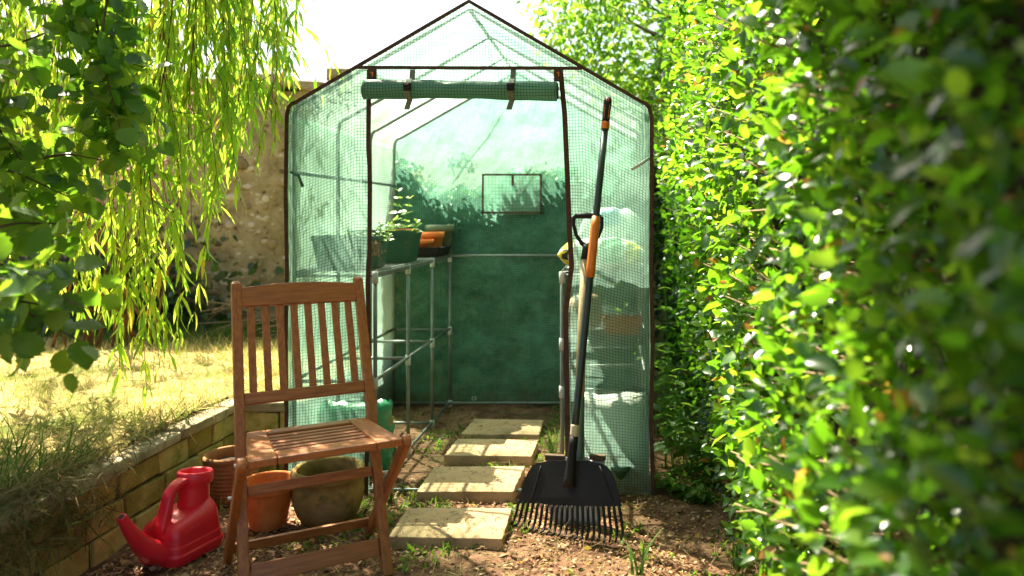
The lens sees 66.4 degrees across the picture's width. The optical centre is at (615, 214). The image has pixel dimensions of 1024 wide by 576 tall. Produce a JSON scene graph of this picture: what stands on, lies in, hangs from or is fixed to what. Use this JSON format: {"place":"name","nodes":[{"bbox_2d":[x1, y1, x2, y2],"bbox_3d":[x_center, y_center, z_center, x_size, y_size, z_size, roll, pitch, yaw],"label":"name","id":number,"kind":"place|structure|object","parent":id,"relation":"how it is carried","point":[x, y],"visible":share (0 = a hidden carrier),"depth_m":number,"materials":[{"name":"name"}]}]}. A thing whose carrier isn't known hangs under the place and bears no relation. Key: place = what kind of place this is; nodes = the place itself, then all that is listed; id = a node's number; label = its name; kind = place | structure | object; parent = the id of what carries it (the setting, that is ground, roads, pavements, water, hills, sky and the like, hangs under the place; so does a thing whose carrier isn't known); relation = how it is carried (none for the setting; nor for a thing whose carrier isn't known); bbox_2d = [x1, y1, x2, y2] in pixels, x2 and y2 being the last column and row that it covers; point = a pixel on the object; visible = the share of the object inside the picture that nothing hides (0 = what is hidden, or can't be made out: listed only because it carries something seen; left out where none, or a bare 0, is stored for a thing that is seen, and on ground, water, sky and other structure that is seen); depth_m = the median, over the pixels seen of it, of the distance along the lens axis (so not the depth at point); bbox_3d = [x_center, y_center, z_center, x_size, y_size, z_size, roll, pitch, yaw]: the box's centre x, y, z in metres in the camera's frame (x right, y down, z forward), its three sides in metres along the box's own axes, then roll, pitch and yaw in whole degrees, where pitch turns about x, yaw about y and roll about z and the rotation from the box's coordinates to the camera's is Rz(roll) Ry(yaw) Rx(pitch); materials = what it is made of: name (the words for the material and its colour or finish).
{"place":"outdoors","nodes":[
{"label":"outdoors","id":0,"kind":"place"},
{"bbox_2d":[14,1,205,348],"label":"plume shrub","id":1,"kind":"object","parent":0,"point":[99,338],"visible":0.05,"depth_m":4.64,"materials":[{"name":"green plant"}]},
{"bbox_2d":[0,323,358,501],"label":"lawn","id":2,"kind":"structure","parent":0,"point":[16,414],"depth_m":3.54,"materials":[{"name":"yellow plant"}]},
{"bbox_2d":[0,401,112,542],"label":"rough grass","id":3,"kind":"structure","parent":2,"relation":"on","point":[8,449],"depth_m":2.45,"materials":[{"name":"green plant"}]},
{"bbox_2d":[0,0,177,393],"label":"hazel bush","id":4,"kind":"object","parent":2,"relation":"on","point":[33,219],"visible":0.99,"depth_m":2.35,"materials":[{"name":"green plant"}]},
{"bbox_2d":[0,217,283,336],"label":"ivy clump","id":5,"kind":"object","parent":2,"relation":"on","point":[218,277],"visible":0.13,"depth_m":5.26,"materials":[{"name":"green plant"}]},
{"bbox_2d":[0,0,352,410],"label":"weeping willow","id":6,"kind":"object","parent":2,"relation":"on","point":[200,16],"visible":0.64,"depth_m":3.15,"materials":[{"name":"green plant"}]},
{"bbox_2d":[9,312,358,345],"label":"green grass","id":7,"kind":"structure","parent":2,"relation":"on","point":[220,332],"depth_m":4.90,"materials":[{"name":"green plant"}]},
{"bbox_2d":[197,279,355,336],"bbox_3d":[-2.116,0.570,5.091,1.481,0.416,0.540,0,0,9],"label":"brushwood","id":8,"kind":"object","parent":2,"relation":"on","point":[273,313],"visible":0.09,"depth_m":5.12,"materials":[{"name":"plant"}]},
{"bbox_2d":[231,344,360,395],"bbox_3d":[-1.530,0.800,5.710,0.340,0.051,4.580,0,0,0],"label":"lawn strip","id":9,"kind":"object","parent":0,"point":[274,381],"visible":0.01,"depth_m":3.70,"materials":[{"name":"plant"}]},
{"bbox_2d":[0,0,686,186],"label":"sky","id":10,"kind":"structure","parent":0,"point":[356,30],"materials":[{"name":"white"}]},
{"bbox_2d":[79,389,829,575],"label":"ground","id":11,"kind":"structure","parent":0,"point":[543,412],"depth_m":2.69,"materials":[{"name":"soil"}]},
{"bbox_2d":[0,396,307,575],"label":"retaining wall","id":12,"kind":"structure","parent":11,"relation":"on","point":[141,500],"depth_m":2.67,"materials":[{"name":"brick"}]},
{"bbox_2d":[0,388,233,575],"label":"hanging grass","id":13,"kind":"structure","parent":12,"relation":"hanging from","point":[27,493],"depth_m":2.25,"materials":[{"name":"green plant"}]},
{"bbox_2d":[116,466,223,567],"bbox_3d":[-1.427,0.975,2.453,0.170,0.260,0.344,0,0,15],"label":"watering can","id":14,"kind":"object","parent":11,"relation":"on","point":[183,529],"visible":1,"depth_m":2.46,"materials":[{"name":"red plastic"}]},
{"bbox_2d":[214,481,228,505],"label":"grass tuft","id":15,"kind":"object","parent":11,"relation":"on","point":[220,500],"visible":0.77,"depth_m":2.92,"materials":[{"name":"plant"}]},
{"bbox_2d":[0,68,449,323],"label":"flint wall","id":16,"kind":"structure","parent":11,"relation":"on","point":[259,225],"depth_m":5.50,"materials":[{"name":"stone"}]},
{"bbox_2d":[201,445,258,505],"bbox_3d":[-1.490,1.014,3.000,0.208,0.182,0.208,0,0,0],"label":"terracotta pot","id":17,"kind":"object","parent":11,"relation":"on","point":[220,461],"visible":0.38,"depth_m":2.92,"materials":[{"name":"orange ceramic"}]},
{"bbox_2d":[247,470,292,531],"bbox_3d":[-1.232,1.022,2.745,0.187,0.166,0.189,0,0,0],"label":"terracotta pot","id":18,"kind":"object","parent":11,"relation":"on","point":[268,512],"visible":0.62,"depth_m":2.69,"materials":[{"name":"orange ceramic"}]},
{"bbox_2d":[223,276,411,575],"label":"folding chair","id":19,"kind":"object","parent":11,"relation":"on","point":[273,447],"visible":0.99,"depth_m":2.42,"materials":[{"name":"brown wood"}]},
{"bbox_2d":[290,456,364,527],"bbox_3d":[-1.040,1.009,2.801,0.255,0.193,0.254,0,0,0],"label":"terracotta pot","id":20,"kind":"object","parent":11,"relation":"on","point":[325,504],"visible":0.69,"depth_m":2.71,"materials":[{"name":"brown ceramic"}]},
{"bbox_2d":[318,399,396,474],"bbox_3d":[-1.100,0.943,3.275,0.330,0.323,0.120,0,0,0],"label":"compost sack","id":21,"kind":"object","parent":11,"relation":"on","point":[384,414],"visible":0.32,"depth_m":3.24,"materials":[{"name":"green plastic"}]},
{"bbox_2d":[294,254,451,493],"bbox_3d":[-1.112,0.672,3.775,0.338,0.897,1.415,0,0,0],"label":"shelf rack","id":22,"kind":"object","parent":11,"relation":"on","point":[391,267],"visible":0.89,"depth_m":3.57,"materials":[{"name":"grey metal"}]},
{"bbox_2d":[311,235,388,268],"bbox_3d":[-1.113,0.157,3.260,0.285,0.135,0.170,0,0,0],"label":"planter trough","id":23,"kind":"object","parent":22,"relation":"on","point":[376,262],"visible":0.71,"depth_m":3.19,"materials":[{"name":"green plastic"}]},
{"bbox_2d":[346,222,394,241],"bbox_3d":[-1.032,0.074,3.254,0.237,0.082,0.096,0,0,9],"label":"seedling clump","id":24,"kind":"object","parent":23,"relation":"on","point":[386,237],"visible":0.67,"depth_m":3.25,"materials":[{"name":"green plant"}]},
{"bbox_2d":[364,240,385,259],"bbox_3d":[-0.980,0.153,3.160,0.092,0.097,0.046,0,0,0],"label":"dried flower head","id":25,"kind":"object","parent":23,"relation":"attached to","point":[375,247],"visible":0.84,"depth_m":3.16},
{"bbox_2d":[349,230,421,261],"bbox_3d":[-1.090,0.150,3.680,0.300,0.148,0.190,0,0,0],"label":"planter trough","id":26,"kind":"object","parent":22,"relation":"on","point":[403,246],"visible":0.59,"depth_m":3.60,"materials":[{"name":"green plastic"}]},
{"bbox_2d":[384,188,422,232],"bbox_3d":[-1.009,-0.013,3.661,0.212,0.227,0.132,0,0,0],"label":"potted herb","id":27,"kind":"object","parent":26,"relation":"on","point":[393,226],"visible":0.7,"depth_m":3.66,"materials":[{"name":"green plant"}]},
{"bbox_2d":[417,245,451,256],"bbox_3d":[-1.070,0.198,4.200,0.316,0.052,0.300,0,0,0],"label":"seed tray","id":28,"kind":"object","parent":22,"relation":"on","point":[443,250],"visible":0.48,"depth_m":4.07,"materials":[{"name":"black plastic"}]},
{"bbox_2d":[419,239,433,246],"bbox_3d":[-1.030,0.176,4.120,0.118,0.085,0.118,0,0,0],"label":"terracotta pot","id":29,"kind":"object","parent":28,"relation":"in","point":[426,242],"visible":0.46,"depth_m":4.08,"materials":[{"name":"orange ceramic"}]},
{"bbox_2d":[421,232,443,246],"bbox_3d":[-1.005,0.158,4.235,0.135,0.122,0.135,0,0,0],"label":"terracotta pot","id":30,"kind":"object","parent":28,"relation":"in","point":[437,237],"visible":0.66,"depth_m":4.18,"materials":[{"name":"orange ceramic"}]},
{"bbox_2d":[425,225,453,253],"bbox_3d":[-1.000,0.141,4.400,0.163,0.165,0.163,0,0,0],"label":"plastic pot","id":31,"kind":"object","parent":22,"relation":"on","point":[448,230],"visible":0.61,"depth_m":4.34,"materials":[{"name":"green plastic"}]},
{"bbox_2d":[387,490,395,502],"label":"grass tuft","id":32,"kind":"object","parent":11,"relation":"on","point":[391,497],"visible":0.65,"depth_m":2.97,"materials":[{"name":"green plant"}]},
{"bbox_2d":[86,403,776,575],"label":"straw scatter","id":33,"kind":"object","parent":11,"relation":"on","point":[583,557],"visible":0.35,"depth_m":2.57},
{"bbox_2d":[389,508,511,549],"bbox_3d":[-0.566,1.096,2.690,0.388,0.057,0.276,0,0,0],"label":"stepping stone","id":34,"kind":"object","parent":11,"relation":"on","point":[479,530],"visible":0.94,"depth_m":2.64,"materials":[{"name":"concrete"}]},
{"bbox_2d":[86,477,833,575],"bbox_3d":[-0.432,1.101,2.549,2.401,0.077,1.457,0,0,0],"label":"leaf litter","id":35,"kind":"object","parent":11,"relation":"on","point":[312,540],"visible":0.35,"depth_m":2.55,"materials":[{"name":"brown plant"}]},
{"bbox_2d":[284,0,654,494],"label":"greenhouse","id":36,"kind":"object","parent":11,"relation":"on","point":[495,146],"visible":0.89,"depth_m":4.46,"materials":[{"name":"green plastic"}]},
{"bbox_2d":[361,79,558,100],"bbox_3d":[-0.601,-0.483,3.008,0.757,0.085,0.078,0,0,0],"label":"rolled door","id":37,"kind":"structure","parent":36,"relation":"in","point":[372,88],"depth_m":2.98,"materials":[{"name":"green plastic"}]},
{"bbox_2d":[416,466,524,503],"bbox_3d":[-0.578,1.097,3.140,0.387,0.057,0.303,0,0,0],"label":"stepping stone","id":38,"kind":"object","parent":11,"relation":"on","point":[478,486],"visible":0.98,"depth_m":3.06,"materials":[{"name":"concrete"}]},
{"bbox_2d":[444,439,537,466],"bbox_3d":[-0.565,1.096,3.561,0.398,0.057,0.277,0,0,0],"label":"stepping stone","id":39,"kind":"object","parent":11,"relation":"on","point":[471,454],"visible":0.97,"depth_m":3.47,"materials":[{"name":"concrete"}]},
{"bbox_2d":[461,419,542,441],"bbox_3d":[-0.566,1.100,3.931,0.387,0.051,0.291,0,0,0],"label":"stepping stone","id":40,"kind":"object","parent":11,"relation":"on","point":[533,432],"visible":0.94,"depth_m":3.87,"materials":[{"name":"concrete"}]},
{"bbox_2d":[396,419,539,536],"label":"soil crumbs","id":41,"kind":"object","parent":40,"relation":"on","point":[485,482],"visible":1,"depth_m":3.11,"materials":[{"name":"brown soil"}]},
{"bbox_2d":[286,403,780,575],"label":"ground weeds","id":42,"kind":"object","parent":11,"relation":"on","point":[390,521],"visible":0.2,"depth_m":2.90,"materials":[{"name":"green plant"}]},
{"bbox_2d":[362,155,714,403],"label":"ivy bank","id":43,"kind":"structure","parent":11,"relation":"on","point":[656,266],"depth_m":4.55,"materials":[{"name":"green plant"}]},
{"bbox_2d":[542,426,559,453],"bbox_3d":[-0.277,1.018,3.465,0.145,0.174,0.141,0,0,20],"label":"grass tuft","id":44,"kind":"object","parent":11,"relation":"on","point":[551,448],"visible":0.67,"depth_m":3.45,"materials":[{"name":"green plant"}]},
{"bbox_2d":[510,97,623,542],"bbox_3d":[-0.177,0.327,2.800,0.411,1.565,0.423,0,0,0],"label":"leaf rake","id":45,"kind":"object","parent":11,"relation":"on","point":[571,481],"visible":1,"depth_m":2.73,"materials":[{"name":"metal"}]},
{"bbox_2d":[545,212,605,524],"bbox_3d":[-0.147,0.563,2.914,0.225,1.142,0.249,0,0,0],"label":"garden spade","id":46,"kind":"object","parent":11,"relation":"on","point":[598,458],"visible":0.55,"depth_m":2.86,"materials":[{"name":"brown wood"}]},
{"bbox_2d":[559,263,645,488],"bbox_3d":[-0.050,0.672,3.775,0.352,0.897,1.415,0,0,0],"label":"shelf rack","id":47,"kind":"object","parent":11,"relation":"on","point":[563,273],"visible":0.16,"depth_m":3.08,"materials":[{"name":"grey metal"}]},
{"bbox_2d":[568,294,602,330],"bbox_3d":[-0.130,0.409,3.260,0.134,0.153,0.178,0,0,21],"label":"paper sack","id":48,"kind":"object","parent":47,"relation":"on","point":[575,306],"visible":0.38,"depth_m":3.21,"materials":[{"name":"beige paper"}]},
{"bbox_2d":[557,237,644,269],"bbox_3d":[-0.055,0.162,3.220,0.368,0.133,0.219,0,0,0],"label":"fertiliser sack","id":49,"kind":"object","parent":47,"relation":"on","point":[562,255],"visible":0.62,"depth_m":3.13,"materials":[{"name":"plastic"}]},
{"bbox_2d":[578,207,644,250],"bbox_3d":[-0.015,0.097,3.400,0.309,0.259,0.211,0,0,0],"label":"plastic sack","id":50,"kind":"object","parent":47,"relation":"on","point":[642,231],"visible":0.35,"depth_m":3.31,"materials":[{"name":"white plastic"}]},
{"bbox_2d":[602,315,643,334],"bbox_3d":[0.030,0.457,3.200,0.168,0.066,0.132,0,0,0],"label":"terracotta trough","id":51,"kind":"object","parent":47,"relation":"on","point":[614,322],"visible":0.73,"depth_m":3.14,"materials":[{"name":"brown ceramic"}]},
{"bbox_2d":[506,0,702,151],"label":"garden tree","id":52,"kind":"object","parent":11,"relation":"on","point":[616,12],"visible":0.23,"depth_m":5.39,"materials":[{"name":"green plant"}]},
{"bbox_2d":[584,392,644,476],"bbox_3d":[-0.018,0.921,3.244,0.322,0.369,0.193,0,0,0],"label":"potting sack","id":53,"kind":"object","parent":11,"relation":"on","point":[593,435],"visible":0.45,"depth_m":3.16,"materials":[{"name":"white plastic"}]},
{"bbox_2d":[605,458,635,484],"bbox_3d":[0.020,1.050,3.105,0.126,0.110,0.126,0,0,0],"label":"plastic pot","id":54,"kind":"object","parent":11,"relation":"on","point":[619,472],"visible":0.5,"depth_m":3.05,"materials":[{"name":"green plastic"}]},
{"bbox_2d":[623,529,662,575],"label":"grass tuft","id":55,"kind":"object","parent":11,"relation":"on","point":[641,567],"visible":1,"depth_m":2.38,"materials":[{"name":"green plant"}]},
{"bbox_2d":[612,283,680,440],"bbox_3d":[0.147,0.728,3.889,0.415,0.754,0.198,0,0,31],"label":"nettle plant","id":56,"kind":"object","parent":11,"relation":"on","point":[667,348],"visible":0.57,"depth_m":3.82,"materials":[{"name":"green plant"}]},
{"bbox_2d":[611,309,706,450],"bbox_3d":[0.229,0.769,3.607,0.524,0.673,0.214,0,0,-23],"label":"nettle plant","id":57,"kind":"object","parent":11,"relation":"on","point":[674,390],"visible":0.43,"depth_m":3.63,"materials":[{"name":"green plant"}]},
{"bbox_2d":[638,466,716,506],"bbox_3d":[0.250,1.059,3.018,0.200,0.110,0.346,0,0,-40],"label":"nettle plant","id":58,"kind":"object","parent":11,"relation":"on","point":[669,483],"visible":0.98,"depth_m":2.99,"materials":[{"name":"green plant"}]},
{"bbox_2d":[632,350,723,468],"bbox_3d":[0.232,0.834,3.410,0.628,0.543,0.354,0,0,-41],"label":"nettle plant","id":59,"kind":"object","parent":11,"relation":"on","point":[666,446],"visible":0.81,"depth_m":3.36,"materials":[{"name":"green plant"}]},
{"bbox_2d":[669,398,727,485],"bbox_3d":[0.354,0.944,3.220,0.272,0.323,0.358,0,0,0],"label":"nettle plant","id":60,"kind":"object","parent":11,"relation":"on","point":[699,464],"visible":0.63,"depth_m":3.17,"materials":[{"name":"green plant"}]},
{"bbox_2d":[713,535,743,574],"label":"grass tuft","id":61,"kind":"object","parent":11,"relation":"on","point":[733,550],"visible":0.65,"depth_m":2.40,"materials":[{"name":"green plant"}]},
{"bbox_2d":[643,0,1023,575],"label":"hedge","id":62,"kind":"object","parent":11,"relation":"on","point":[849,181],"visible":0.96,"depth_m":1.21,"materials":[{"name":"green plant"}]}
]}

